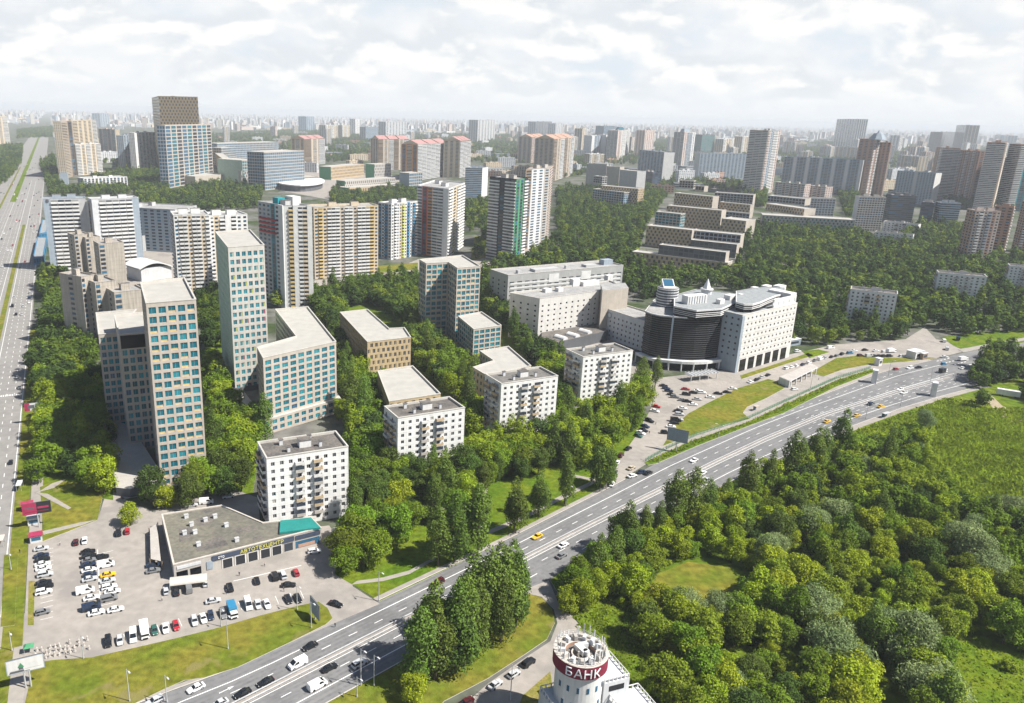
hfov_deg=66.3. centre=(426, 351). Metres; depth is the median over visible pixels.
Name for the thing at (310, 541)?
shop window
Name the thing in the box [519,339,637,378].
service yard
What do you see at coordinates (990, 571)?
broadleaf tree
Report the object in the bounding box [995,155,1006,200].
apartment tower
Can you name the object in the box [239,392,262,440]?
plaza
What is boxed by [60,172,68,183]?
kiosk tower
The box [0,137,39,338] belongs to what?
avenue verge
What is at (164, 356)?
window
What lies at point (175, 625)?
parked car
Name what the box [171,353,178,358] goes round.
window
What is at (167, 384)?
window
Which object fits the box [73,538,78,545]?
parked car
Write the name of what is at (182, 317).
window
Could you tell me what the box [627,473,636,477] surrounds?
parked car
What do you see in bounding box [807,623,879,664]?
willow tree
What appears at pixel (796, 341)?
shed
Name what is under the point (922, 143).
point tower
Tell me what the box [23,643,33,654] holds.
market stall
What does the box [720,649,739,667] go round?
broadleaf tree
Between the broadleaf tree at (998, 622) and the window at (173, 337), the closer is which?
the broadleaf tree at (998, 622)
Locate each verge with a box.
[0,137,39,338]
[740,353,812,378]
[802,349,828,357]
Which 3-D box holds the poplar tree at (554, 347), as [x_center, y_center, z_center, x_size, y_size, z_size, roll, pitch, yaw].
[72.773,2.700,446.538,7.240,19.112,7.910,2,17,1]
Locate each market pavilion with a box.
[33,237,47,264]
[39,219,46,236]
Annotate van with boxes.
[75,584,94,595]
[81,601,100,612]
[97,559,114,568]
[129,625,136,642]
[185,584,192,593]
[199,497,213,504]
[243,595,252,610]
[287,653,307,670]
[307,677,327,691]
[670,416,681,421]
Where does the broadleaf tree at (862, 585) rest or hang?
on the wild ground at (983, 633)
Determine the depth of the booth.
490.08 m
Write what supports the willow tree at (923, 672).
on the wild ground at (983, 633)
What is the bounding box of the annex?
[541,323,607,348]
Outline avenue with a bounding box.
[0,136,47,614]
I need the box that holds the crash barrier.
[232,378,942,702]
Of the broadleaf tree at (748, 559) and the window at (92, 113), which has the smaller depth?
the broadleaf tree at (748, 559)
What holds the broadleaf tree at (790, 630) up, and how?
on the wild ground at (983, 633)
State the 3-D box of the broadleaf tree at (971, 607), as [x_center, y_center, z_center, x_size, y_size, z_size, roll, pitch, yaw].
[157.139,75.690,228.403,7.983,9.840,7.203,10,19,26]
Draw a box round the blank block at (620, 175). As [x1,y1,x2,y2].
[585,163,645,187]
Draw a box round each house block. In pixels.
[488,170,498,176]
[651,184,674,192]
[706,178,725,182]
[710,171,723,177]
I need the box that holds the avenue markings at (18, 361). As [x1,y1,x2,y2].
[0,184,43,616]
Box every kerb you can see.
[137,637,299,702]
[326,661,400,702]
[377,479,624,600]
[652,386,977,522]
[815,360,930,397]
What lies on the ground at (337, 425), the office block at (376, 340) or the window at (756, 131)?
the office block at (376, 340)
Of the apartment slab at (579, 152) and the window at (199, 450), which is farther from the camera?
the apartment slab at (579, 152)
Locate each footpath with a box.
[7,646,27,702]
[35,492,70,508]
[39,479,65,491]
[43,520,93,534]
[353,557,434,583]
[489,481,595,533]
[576,475,594,480]
[958,338,1023,351]
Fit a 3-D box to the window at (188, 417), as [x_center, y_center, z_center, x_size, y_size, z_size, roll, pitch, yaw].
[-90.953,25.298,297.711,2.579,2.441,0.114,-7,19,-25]
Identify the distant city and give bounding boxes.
[0,108,1023,145]
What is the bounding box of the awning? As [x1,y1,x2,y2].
[169,573,207,587]
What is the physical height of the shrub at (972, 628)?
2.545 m
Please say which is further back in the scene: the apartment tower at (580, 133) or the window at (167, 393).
the apartment tower at (580, 133)
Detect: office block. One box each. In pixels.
[77,175,127,184]
[340,309,410,372]
[378,365,440,404]
[472,346,530,405]
[592,175,643,205]
[640,169,660,184]
[882,192,916,222]
[918,199,935,224]
[932,200,960,223]
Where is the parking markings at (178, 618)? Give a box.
[41,550,303,640]
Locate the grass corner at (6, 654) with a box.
[0,648,13,702]
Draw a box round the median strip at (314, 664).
[236,376,949,702]
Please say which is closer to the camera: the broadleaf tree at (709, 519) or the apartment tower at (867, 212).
the broadleaf tree at (709, 519)
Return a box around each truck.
[139,618,149,639]
[226,599,237,618]
[886,348,896,351]
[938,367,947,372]
[958,356,968,360]
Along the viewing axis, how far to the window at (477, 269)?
493.91 m
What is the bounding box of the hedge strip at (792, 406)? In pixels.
[644,370,872,464]
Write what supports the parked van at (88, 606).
on the car park at (140, 594)
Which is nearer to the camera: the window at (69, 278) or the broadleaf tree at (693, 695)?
the broadleaf tree at (693, 695)
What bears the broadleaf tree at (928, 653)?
on the wild ground at (983, 633)
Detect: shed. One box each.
[148,522,162,569]
[791,337,800,345]
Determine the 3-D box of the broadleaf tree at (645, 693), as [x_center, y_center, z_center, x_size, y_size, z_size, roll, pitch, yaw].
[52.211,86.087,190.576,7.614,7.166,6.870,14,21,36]
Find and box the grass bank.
[25,602,332,702]
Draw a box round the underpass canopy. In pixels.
[778,363,817,387]
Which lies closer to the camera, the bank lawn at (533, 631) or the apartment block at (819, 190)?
the bank lawn at (533, 631)
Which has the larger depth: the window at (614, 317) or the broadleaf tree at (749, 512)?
the window at (614, 317)
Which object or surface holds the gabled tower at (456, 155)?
on the ground at (337, 425)
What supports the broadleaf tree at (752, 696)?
on the ground at (337, 425)
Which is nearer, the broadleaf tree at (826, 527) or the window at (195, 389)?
the broadleaf tree at (826, 527)
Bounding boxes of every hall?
[126,258,172,281]
[185,172,223,184]
[278,178,324,191]
[491,153,509,156]
[673,182,703,188]
[678,166,693,169]
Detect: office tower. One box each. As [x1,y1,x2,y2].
[116,134,130,166]
[128,131,157,168]
[152,96,198,165]
[156,124,212,187]
[298,116,314,130]
[694,134,714,152]
[833,119,867,146]
[928,131,954,151]
[952,125,979,149]
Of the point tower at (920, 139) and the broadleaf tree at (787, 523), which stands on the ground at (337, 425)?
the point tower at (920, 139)
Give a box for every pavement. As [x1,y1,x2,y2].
[23,393,42,702]
[139,678,202,701]
[374,477,625,599]
[645,359,929,461]
[828,385,990,441]
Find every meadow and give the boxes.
[931,409,1023,495]
[954,642,1023,702]
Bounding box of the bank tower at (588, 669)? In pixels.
[538,623,654,702]
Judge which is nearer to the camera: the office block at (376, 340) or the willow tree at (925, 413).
the willow tree at (925, 413)
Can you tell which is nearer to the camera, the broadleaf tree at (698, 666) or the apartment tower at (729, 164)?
the broadleaf tree at (698, 666)
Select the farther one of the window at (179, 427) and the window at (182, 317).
the window at (179, 427)
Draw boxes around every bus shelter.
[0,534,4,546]
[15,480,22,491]
[881,411,890,418]
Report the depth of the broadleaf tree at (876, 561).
248.37 m
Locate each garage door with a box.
[222,556,233,568]
[235,553,245,565]
[247,550,258,561]
[260,547,270,558]
[271,544,281,555]
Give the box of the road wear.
[165,361,994,702]
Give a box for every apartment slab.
[101,150,117,162]
[252,136,262,140]
[280,135,290,140]
[304,161,318,172]
[335,144,348,149]
[346,159,362,163]
[348,153,367,159]
[471,153,482,158]
[476,150,490,158]
[482,147,492,150]
[483,161,501,167]
[488,167,504,170]
[497,156,514,166]
[498,169,523,176]
[513,165,532,176]
[573,150,586,155]
[573,163,581,172]
[597,162,612,165]
[674,169,694,181]
[700,171,719,178]
[774,167,782,174]
[776,162,783,167]
[883,179,895,190]
[886,168,903,178]
[892,166,911,170]
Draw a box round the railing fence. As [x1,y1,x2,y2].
[645,366,870,460]
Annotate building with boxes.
[142,235,145,250]
[634,279,796,381]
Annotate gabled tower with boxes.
[291,135,324,163]
[371,135,408,169]
[401,138,443,179]
[443,136,470,177]
[517,133,542,162]
[534,133,574,180]
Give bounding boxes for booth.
[905,348,924,358]
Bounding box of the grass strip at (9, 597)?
[1,554,17,626]
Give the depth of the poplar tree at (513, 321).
496.23 m
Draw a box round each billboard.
[5,652,44,687]
[21,500,51,526]
[24,402,41,412]
[310,595,319,620]
[667,427,688,450]
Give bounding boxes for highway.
[141,343,1023,702]
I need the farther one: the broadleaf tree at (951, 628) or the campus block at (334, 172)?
the campus block at (334, 172)
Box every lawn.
[1,330,37,648]
[22,362,112,499]
[40,480,102,541]
[328,594,554,702]
[378,263,417,272]
[470,236,486,259]
[520,672,551,702]
[663,379,784,445]
[812,356,936,376]
[940,330,1023,350]
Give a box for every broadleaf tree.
[83,456,118,492]
[117,501,142,525]
[133,464,167,502]
[153,485,178,507]
[170,471,205,508]
[179,459,206,489]
[187,455,213,483]
[202,464,225,495]
[207,447,234,477]
[208,446,234,466]
[212,465,235,496]
[227,437,257,472]
[230,456,254,491]
[321,525,362,564]
[329,544,365,574]
[335,504,381,532]
[337,509,375,549]
[348,445,372,459]
[348,456,371,482]
[348,477,366,506]
[355,469,382,496]
[357,453,375,461]
[360,434,385,456]
[361,477,392,503]
[361,530,392,568]
[363,455,390,472]
[363,461,386,481]
[364,493,381,506]
[368,496,391,514]
[368,511,384,528]
[371,521,392,546]
[374,469,390,495]
[379,446,400,476]
[379,502,412,545]
[383,496,402,505]
[385,478,416,500]
[387,456,411,473]
[387,469,404,496]
[397,465,418,485]
[399,500,427,529]
[399,672,427,702]
[402,452,417,467]
[403,494,422,516]
[409,457,433,481]
[409,472,429,500]
[420,458,455,489]
[440,488,469,509]
[447,603,489,653]
[448,443,474,476]
[451,472,477,501]
[455,454,482,476]
[457,468,478,482]
[466,442,487,459]
[470,483,484,500]
[476,440,496,466]
[483,459,498,485]
[494,448,513,476]
[498,444,515,468]
[510,454,530,480]
[514,445,534,468]
[530,447,550,473]
[556,563,594,589]
[557,584,583,613]
[567,577,600,610]
[569,553,591,580]
[582,446,618,486]
[584,540,614,566]
[587,567,611,598]
[600,561,626,594]
[605,515,632,540]
[613,561,652,600]
[614,525,645,555]
[616,556,626,572]
[625,562,655,593]
[626,551,643,567]
[628,601,660,637]
[629,610,674,651]
[630,590,643,608]
[630,686,654,702]
[633,525,660,552]
[636,596,656,609]
[638,559,656,578]
[638,676,659,700]
[639,650,699,697]
[640,545,668,569]
[643,581,671,610]
[652,514,674,531]
[652,676,703,702]
[653,525,674,550]
[658,609,673,629]
[659,586,689,615]
[662,594,700,628]
[662,630,677,653]
[663,531,692,559]
[666,505,685,530]
[671,620,708,656]
[672,653,682,659]
[675,525,695,542]
[675,682,710,702]
[677,635,723,664]
[681,538,701,557]
[683,508,700,527]
[683,642,724,689]
[688,605,724,647]
[692,673,729,702]
[694,512,723,538]
[697,503,721,525]
[698,525,725,554]
[699,686,709,702]
[702,491,727,506]
[708,604,724,627]
[710,657,747,697]
[711,502,727,520]
[717,490,731,505]
[718,533,748,563]
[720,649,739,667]
[721,503,745,531]
[721,607,755,646]
[722,590,761,616]
[723,524,747,545]
[724,487,755,511]
[727,687,770,702]
[729,603,764,640]
[733,499,757,527]
[735,485,751,492]
[735,516,755,538]
[735,576,759,597]
[736,652,771,678]
[739,581,773,611]
[739,669,769,697]
[741,553,757,569]
[744,538,757,553]
[745,564,780,589]
[748,529,763,543]
[749,491,761,509]
[750,681,795,702]
[752,648,780,673]
[753,505,772,527]
[753,543,789,567]
[754,608,784,644]
[755,504,766,518]
[755,523,770,534]
[758,639,780,652]
[761,496,786,507]
[761,557,793,585]
[763,509,787,532]
[764,567,797,592]
[764,581,792,614]
[766,504,789,516]
[766,510,797,550]
[768,671,804,702]
[771,659,796,680]
[772,614,803,648]
[775,584,816,629]
[782,552,819,585]
[783,504,799,521]
[785,487,810,510]
[785,525,801,543]
[788,671,808,700]
[794,509,824,538]
[795,645,833,690]
[796,672,833,702]
[798,605,821,631]
[802,571,849,609]
[802,609,831,646]
[804,560,825,576]
[805,569,829,588]
[807,528,832,554]
[807,580,837,607]
[811,520,832,533]
[812,536,845,567]
[816,696,843,702]
[818,643,846,674]
[818,655,854,691]
[824,611,857,634]
[826,602,855,617]
[829,510,841,522]
[829,678,867,702]
[830,656,885,702]
[831,515,844,530]
[832,528,859,562]
[832,562,857,587]
[833,523,842,533]
[835,547,871,580]
[839,607,866,637]
[840,580,852,601]
[844,594,873,615]
[844,647,885,688]
[849,504,867,524]
[851,634,867,653]
[851,690,878,702]
[852,548,869,555]
[853,506,885,536]
[854,525,869,549]
[854,577,871,596]
[861,566,886,590]
[866,556,884,570]
[866,588,890,608]
[867,528,898,550]
[870,535,899,562]
[875,513,903,537]
[875,563,892,578]
[879,578,898,605]
[880,617,920,656]
[881,601,922,628]
[882,557,901,566]
[882,563,915,595]
[886,543,900,557]
[886,643,921,676]
[889,524,918,552]
[889,574,930,606]
[899,532,928,560]
[903,672,926,695]
[904,517,941,541]
[905,645,948,674]
[905,683,944,702]
[908,560,924,569]
[909,537,948,571]
[909,604,929,631]
[912,568,937,603]
[922,671,968,702]
[923,560,946,584]
[929,605,965,639]
[929,634,962,668]
[931,593,955,608]
[939,541,954,558]
[941,567,969,588]
[945,609,971,638]
[946,552,977,574]
[947,575,982,609]
[949,593,978,621]
[964,564,995,580]
[965,567,980,579]
[966,569,999,595]
[976,592,1007,622]
[984,597,1023,648]
[992,569,1012,585]
[993,612,1020,637]
[995,570,1023,598]
[1006,581,1023,608]
[1008,564,1023,580]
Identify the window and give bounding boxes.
[0,119,9,143]
[31,537,40,540]
[34,241,47,262]
[51,200,80,267]
[54,121,97,176]
[68,277,89,331]
[70,236,80,270]
[74,144,102,173]
[78,177,126,184]
[86,239,91,272]
[89,283,102,339]
[92,113,108,125]
[96,245,106,275]
[99,129,119,151]
[99,199,136,261]
[100,326,155,446]
[109,292,121,310]
[117,136,130,166]
[129,133,156,168]
[139,207,194,249]
[148,307,155,313]
[149,317,156,323]
[150,326,157,332]
[151,336,158,342]
[152,97,198,162]
[152,345,158,351]
[152,355,159,360]
[153,364,160,370]
[154,373,161,379]
[155,382,161,388]
[155,391,162,397]
[156,400,163,406]
[157,125,212,186]
[157,409,163,415]
[158,306,165,312]
[158,418,164,424]
[158,427,165,433]
[159,316,166,322]
[159,436,166,441]
[160,325,166,331]
[160,335,167,341]
[160,445,166,450]
[161,344,168,350]
[161,453,167,459]
[161,462,168,467]
[162,354,169,359]
[163,363,169,369]
[163,372,170,378]
[164,381,171,387]
[165,390,171,396]
[166,399,172,405]
[166,408,173,414]
[167,417,173,423]
[168,306,175,311]
[168,426,174,431]
[168,435,175,440]
[169,315,175,321]
[169,325,176,330]
[169,443,175,449]
[170,213,212,292]
[170,334,177,340]
[170,452,176,457]
[171,343,177,349]
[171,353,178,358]
[171,460,177,466]
[171,469,177,474]
[172,362,179,368]
[173,371,179,377]
[174,380,180,386]
[174,389,181,395]
[175,398,181,404]
[176,407,182,413]
[176,416,183,421]
[176,569,187,575]
[177,424,183,430]
[178,305,184,311]
[178,314,185,320]
[178,433,184,439]
[178,442,185,447]
[179,324,185,330]
[179,450,185,456]
[180,333,186,339]
[180,342,187,348]
[180,459,186,464]
[181,352,187,357]
[182,361,188,366]
[182,370,189,376]
[183,379,189,385]
[184,388,190,394]
[184,397,191,402]
[185,406,191,411]
[186,414,192,420]
[186,423,192,429]
[187,304,194,310]
[187,432,193,437]
[187,440,194,446]
[188,313,194,319]
[188,323,195,329]
[188,449,194,454]
[189,332,195,338]
[190,341,196,347]
[190,351,197,356]
[190,566,201,574]
[191,360,197,365]
[192,369,198,374]
[192,378,198,383]
[193,387,199,392]
[193,396,200,401]
[194,404,200,410]
[195,413,201,419]
[195,422,201,427]
[196,430,202,436]
[196,439,203,444]
[197,447,203,453]
[210,216,246,281]
[212,142,278,157]
[212,148,235,163]
[217,242,256,385]
[242,161,247,177]
[247,151,303,188]
[258,315,291,386]
[259,203,308,305]
[284,542,292,551]
[292,139,324,163]
[296,536,319,547]
[298,116,313,130]
[312,207,376,276]
[320,125,337,137]
[331,165,363,178]
[339,125,349,137]
[340,317,355,352]
[345,179,394,185]
[360,127,377,138]
[371,139,402,168]
[374,164,390,176]
[378,202,416,257]
[379,123,405,134]
[402,143,443,178]
[409,173,421,186]
[417,184,464,255]
[419,262,479,354]
[444,141,470,176]
[464,168,481,199]
[469,120,494,142]
[486,178,527,258]
[492,272,620,331]
[519,137,537,162]
[524,167,552,247]
[528,123,547,134]
[535,138,573,179]
[548,124,561,133]
[575,130,586,148]
[584,154,603,163]
[592,190,630,205]
[594,177,606,182]
[595,126,614,134]
[601,186,643,203]
[606,130,629,158]
[608,317,643,346]
[609,683,623,691]
[632,253,724,270]
[635,131,653,154]
[638,150,662,179]
[645,172,660,184]
[645,227,691,245]
[655,212,684,226]
[659,246,724,260]
[667,206,720,230]
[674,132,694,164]
[674,194,712,207]
[679,181,695,187]
[691,241,735,256]
[694,135,714,152]
[694,232,739,242]
[699,154,744,177]
[715,139,734,152]
[715,193,752,208]
[719,203,749,211]
[721,220,745,232]
[726,212,748,217]
[734,137,748,152]
[738,358,745,371]
[742,131,779,192]
[747,356,754,368]
[755,354,762,366]
[763,216,853,229]
[764,351,770,363]
[766,205,803,213]
[768,196,804,203]
[770,307,794,347]
[772,349,778,361]
[774,183,809,196]
[779,347,786,359]
[782,157,858,193]
[801,199,834,215]
[809,186,831,196]
[819,146,857,158]
[833,119,866,146]
[855,198,885,230]
[857,139,879,194]
[871,143,891,194]
[882,194,916,221]
[883,222,918,231]
[890,136,902,150]
[894,171,934,202]
[897,155,927,170]
[918,202,935,224]
[928,132,954,151]
[932,148,959,198]
[932,202,960,223]
[952,151,983,200]
[953,125,977,149]
[959,210,999,258]
[973,143,1007,208]
[993,207,1014,252]
[995,135,1016,144]
[997,145,1023,210]
[1012,202,1023,249]
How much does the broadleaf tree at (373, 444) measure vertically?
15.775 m
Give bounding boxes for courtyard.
[70,251,174,286]
[313,244,549,285]
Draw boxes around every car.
[33,545,48,551]
[33,552,48,558]
[34,556,49,562]
[34,561,50,566]
[35,565,51,571]
[35,579,51,585]
[35,587,51,595]
[35,608,50,615]
[37,570,52,578]
[37,582,53,588]
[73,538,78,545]
[80,548,95,553]
[80,561,95,567]
[81,536,87,543]
[81,552,96,558]
[81,556,96,562]
[81,566,96,572]
[81,575,97,582]
[82,571,96,577]
[83,594,99,601]
[87,608,104,616]
[95,553,108,559]
[100,571,115,577]
[100,577,115,583]
[100,593,117,602]
[101,583,116,590]
[104,588,120,593]
[104,633,111,647]
[107,605,123,613]
[115,529,121,536]
[116,634,123,645]
[124,528,129,534]
[145,567,160,573]
[145,693,164,702]
[146,561,160,568]
[151,624,158,635]
[161,622,169,633]
[163,586,168,594]
[172,619,179,630]
[173,587,179,596]
[185,502,197,507]
[186,681,205,693]
[191,614,198,625]
[199,612,207,623]
[205,597,220,604]
[207,609,214,620]
[214,697,228,702]
[218,607,226,618]
[222,494,234,498]
[226,582,233,592]
[233,687,251,698]
[253,576,260,584]
[254,599,261,608]
[256,675,274,687]
[262,598,270,608]
[271,571,278,581]
[279,570,286,579]
[281,581,295,587]
[284,594,292,603]
[292,568,299,576]
[293,593,301,602]
[301,641,318,651]
[307,547,321,553]
[321,662,337,672]
[328,599,343,608]
[351,658,367,669]
[432,576,444,583]
[459,695,474,702]
[487,678,502,690]
[506,669,520,679]
[521,656,535,668]
[531,533,542,539]
[555,552,566,558]
[557,542,568,548]
[627,465,635,469]
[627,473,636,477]
[636,469,645,473]
[644,470,652,474]
[645,417,653,422]
[670,394,679,397]
[674,411,684,415]
[690,457,697,462]
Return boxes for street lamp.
[126,669,129,700]
[164,675,168,702]
[226,615,230,648]
[360,650,366,685]
[510,664,519,699]
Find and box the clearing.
[644,562,738,608]
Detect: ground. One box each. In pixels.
[3,111,1023,702]
[197,300,256,493]
[274,172,398,199]
[310,265,521,442]
[335,401,643,600]
[550,378,1023,702]
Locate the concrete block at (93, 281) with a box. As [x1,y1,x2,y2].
[59,229,142,348]
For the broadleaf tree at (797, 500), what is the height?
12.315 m
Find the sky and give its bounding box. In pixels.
[0,0,1023,132]
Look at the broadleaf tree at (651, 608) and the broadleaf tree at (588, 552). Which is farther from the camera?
the broadleaf tree at (588, 552)
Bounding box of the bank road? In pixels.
[473,580,585,702]
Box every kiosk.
[20,500,32,506]
[26,513,39,525]
[28,530,42,543]
[871,368,878,383]
[919,352,927,359]
[930,381,938,396]
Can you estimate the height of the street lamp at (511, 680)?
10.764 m
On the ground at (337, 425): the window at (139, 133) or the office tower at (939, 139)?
the office tower at (939, 139)
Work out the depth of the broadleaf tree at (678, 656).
205.06 m
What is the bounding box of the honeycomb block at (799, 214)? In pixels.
[760,195,854,229]
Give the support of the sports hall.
on the courtyard at (165, 257)
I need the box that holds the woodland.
[0,125,1023,569]
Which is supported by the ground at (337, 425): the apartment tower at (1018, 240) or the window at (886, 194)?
the apartment tower at (1018, 240)
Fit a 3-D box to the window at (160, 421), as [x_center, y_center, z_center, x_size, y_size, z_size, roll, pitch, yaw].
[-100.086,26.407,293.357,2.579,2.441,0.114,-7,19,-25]
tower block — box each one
[96,277,205,497]
[215,229,267,391]
[418,255,501,357]
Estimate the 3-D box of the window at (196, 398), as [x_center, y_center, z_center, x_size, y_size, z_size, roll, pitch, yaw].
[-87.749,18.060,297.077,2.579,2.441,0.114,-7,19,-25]
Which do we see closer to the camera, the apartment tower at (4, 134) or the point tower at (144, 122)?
the apartment tower at (4, 134)
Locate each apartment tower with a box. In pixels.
[0,116,9,143]
[53,119,102,177]
[92,113,109,126]
[98,128,119,152]
[169,208,247,296]
[258,195,313,307]
[308,201,378,278]
[319,124,337,138]
[338,124,349,137]
[349,119,359,133]
[360,126,377,139]
[378,121,406,134]
[378,198,417,259]
[417,180,465,256]
[464,165,487,199]
[468,119,494,142]
[486,173,528,258]
[524,164,552,248]
[527,121,551,134]
[548,123,561,133]
[574,128,587,149]
[583,135,600,152]
[584,153,603,163]
[595,125,614,134]
[598,134,607,154]
[605,127,629,158]
[634,129,654,155]
[637,149,674,180]
[672,129,695,165]
[693,152,746,178]
[714,138,734,152]
[734,136,748,152]
[742,129,780,193]
[781,156,863,194]
[819,146,857,158]
[852,194,886,231]
[856,130,886,195]
[870,141,891,195]
[889,135,903,150]
[893,169,941,204]
[896,154,928,170]
[932,146,960,199]
[951,149,984,200]
[958,207,1001,258]
[972,140,1008,208]
[993,203,1014,256]
[994,135,1017,146]
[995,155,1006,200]
[996,144,1023,211]
[1011,200,1023,251]
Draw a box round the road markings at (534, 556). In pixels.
[178,358,974,702]
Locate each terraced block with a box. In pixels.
[632,243,732,272]
[645,224,744,257]
[654,204,755,236]
[673,180,718,208]
[714,191,755,218]
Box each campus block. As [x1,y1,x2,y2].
[212,141,278,164]
[215,153,229,165]
[217,158,247,182]
[247,150,304,189]
[304,175,318,177]
[319,163,363,179]
[336,177,397,191]
[366,163,390,177]
[399,171,421,186]
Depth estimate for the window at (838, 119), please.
4909.77 m
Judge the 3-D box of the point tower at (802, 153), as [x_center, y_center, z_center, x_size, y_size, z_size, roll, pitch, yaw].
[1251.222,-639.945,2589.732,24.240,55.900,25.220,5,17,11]
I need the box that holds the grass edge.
[28,581,34,624]
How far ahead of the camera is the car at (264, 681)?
198.27 m
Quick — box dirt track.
[988,397,1016,422]
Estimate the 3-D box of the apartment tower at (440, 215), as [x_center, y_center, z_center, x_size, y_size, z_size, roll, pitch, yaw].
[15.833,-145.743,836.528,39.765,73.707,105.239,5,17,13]
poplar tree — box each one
[38,262,47,275]
[53,266,62,279]
[204,409,224,456]
[250,392,273,439]
[324,287,331,300]
[327,266,338,284]
[336,351,353,388]
[339,368,363,399]
[341,341,353,359]
[342,389,356,426]
[345,273,354,303]
[346,355,357,373]
[346,477,363,508]
[355,376,372,409]
[361,273,371,283]
[361,372,370,388]
[374,267,382,282]
[385,265,393,282]
[396,605,439,688]
[398,262,407,274]
[399,293,406,310]
[407,322,416,345]
[408,304,421,323]
[411,578,452,668]
[415,599,458,679]
[420,318,431,337]
[420,328,436,351]
[422,476,445,522]
[423,326,437,345]
[424,506,456,566]
[426,442,437,466]
[426,470,439,497]
[430,473,446,506]
[436,446,458,496]
[436,579,480,676]
[440,490,470,562]
[450,573,481,665]
[456,549,492,634]
[457,356,468,379]
[460,481,492,552]
[462,365,477,403]
[463,359,476,385]
[470,577,492,657]
[472,545,510,640]
[474,461,491,492]
[475,555,491,591]
[480,281,492,310]
[487,571,515,644]
[489,540,508,585]
[489,545,527,629]
[490,257,497,267]
[492,452,504,481]
[503,476,529,532]
[506,307,519,343]
[507,538,530,592]
[510,550,531,627]
[520,331,533,360]
[528,471,552,516]
[543,418,564,465]
[548,340,556,351]
[555,405,569,429]
[557,339,565,356]
[557,420,581,466]
[558,452,576,504]
[561,385,576,415]
[581,400,593,419]
[588,532,610,572]
[607,524,626,569]
[611,379,628,407]
[614,499,642,553]
[635,356,650,382]
[639,504,653,539]
[651,355,663,386]
[653,500,669,530]
[661,469,691,529]
[682,466,709,520]
[701,477,718,510]
[720,477,733,498]
[736,449,760,492]
[764,449,778,489]
[780,429,809,477]
[797,436,809,471]
[807,426,828,467]
[820,426,834,461]
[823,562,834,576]
[830,407,854,451]
[832,452,841,463]
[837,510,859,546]
[854,598,892,654]
[868,488,895,522]
[877,426,898,464]
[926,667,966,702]
[944,500,959,523]
[986,493,1003,514]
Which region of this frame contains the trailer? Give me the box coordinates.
[996,387,1020,397]
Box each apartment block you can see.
[255,430,348,521]
[256,306,339,435]
[383,396,464,467]
[483,366,558,433]
[564,342,632,404]
[773,181,810,196]
[800,197,835,215]
[809,184,832,197]
[845,286,897,325]
[873,230,913,241]
[882,220,920,231]
[930,270,986,298]
[1003,263,1023,288]
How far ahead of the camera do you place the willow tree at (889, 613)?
216.25 m
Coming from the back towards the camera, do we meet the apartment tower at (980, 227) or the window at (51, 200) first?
the apartment tower at (980, 227)
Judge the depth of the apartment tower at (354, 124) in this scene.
5226.77 m
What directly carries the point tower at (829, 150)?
on the ground at (337, 425)
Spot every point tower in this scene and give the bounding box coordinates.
[142,118,146,127]
[223,126,229,141]
[235,123,239,130]
[270,126,276,136]
[292,125,297,133]
[324,128,330,144]
[409,131,414,139]
[517,131,521,144]
[573,136,577,149]
[629,136,634,150]
[666,136,673,151]
[728,147,737,152]
[779,137,784,144]
[782,141,790,153]
[791,142,798,152]
[795,144,803,153]
[798,151,807,156]
[806,150,812,156]
[825,145,834,156]
[853,139,859,146]
[889,145,894,158]
[899,150,907,154]
[902,138,907,147]
[908,146,916,155]
[916,137,923,145]
[916,146,928,155]
[917,141,926,146]
[920,151,934,169]
[961,142,969,149]
[970,144,980,149]
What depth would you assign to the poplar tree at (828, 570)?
240.72 m
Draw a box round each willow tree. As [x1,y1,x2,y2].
[672,585,712,611]
[705,588,733,622]
[721,665,749,702]
[751,532,781,563]
[768,530,790,557]
[791,582,844,624]
[797,503,831,540]
[802,613,856,646]
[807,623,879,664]
[818,497,857,520]
[860,455,873,476]
[870,604,904,652]
[879,607,943,671]
[891,656,976,702]
[916,409,937,427]
[941,519,983,557]
[951,530,1000,555]
[965,512,988,534]
[968,546,1015,584]
[976,553,998,578]
[984,493,1023,520]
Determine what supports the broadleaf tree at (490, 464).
on the park ground at (407, 556)
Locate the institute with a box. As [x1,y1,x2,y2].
[490,258,645,350]
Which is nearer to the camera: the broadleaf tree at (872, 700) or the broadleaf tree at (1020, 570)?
the broadleaf tree at (872, 700)
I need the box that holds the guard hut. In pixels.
[874,357,883,365]
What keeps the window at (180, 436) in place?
in the tower block at (150, 364)
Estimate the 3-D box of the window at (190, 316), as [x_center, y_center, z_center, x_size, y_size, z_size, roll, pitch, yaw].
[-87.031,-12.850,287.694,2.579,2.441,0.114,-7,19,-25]
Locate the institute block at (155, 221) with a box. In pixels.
[139,201,196,252]
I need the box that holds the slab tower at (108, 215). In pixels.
[43,193,143,269]
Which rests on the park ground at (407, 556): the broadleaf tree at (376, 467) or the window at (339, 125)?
the broadleaf tree at (376, 467)
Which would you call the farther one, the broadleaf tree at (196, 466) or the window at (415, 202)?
the window at (415, 202)
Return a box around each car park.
[0,490,378,660]
[615,327,961,479]
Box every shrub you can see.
[616,596,627,607]
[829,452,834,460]
[878,676,888,684]
[933,586,947,596]
[966,624,977,632]
[997,658,1018,673]

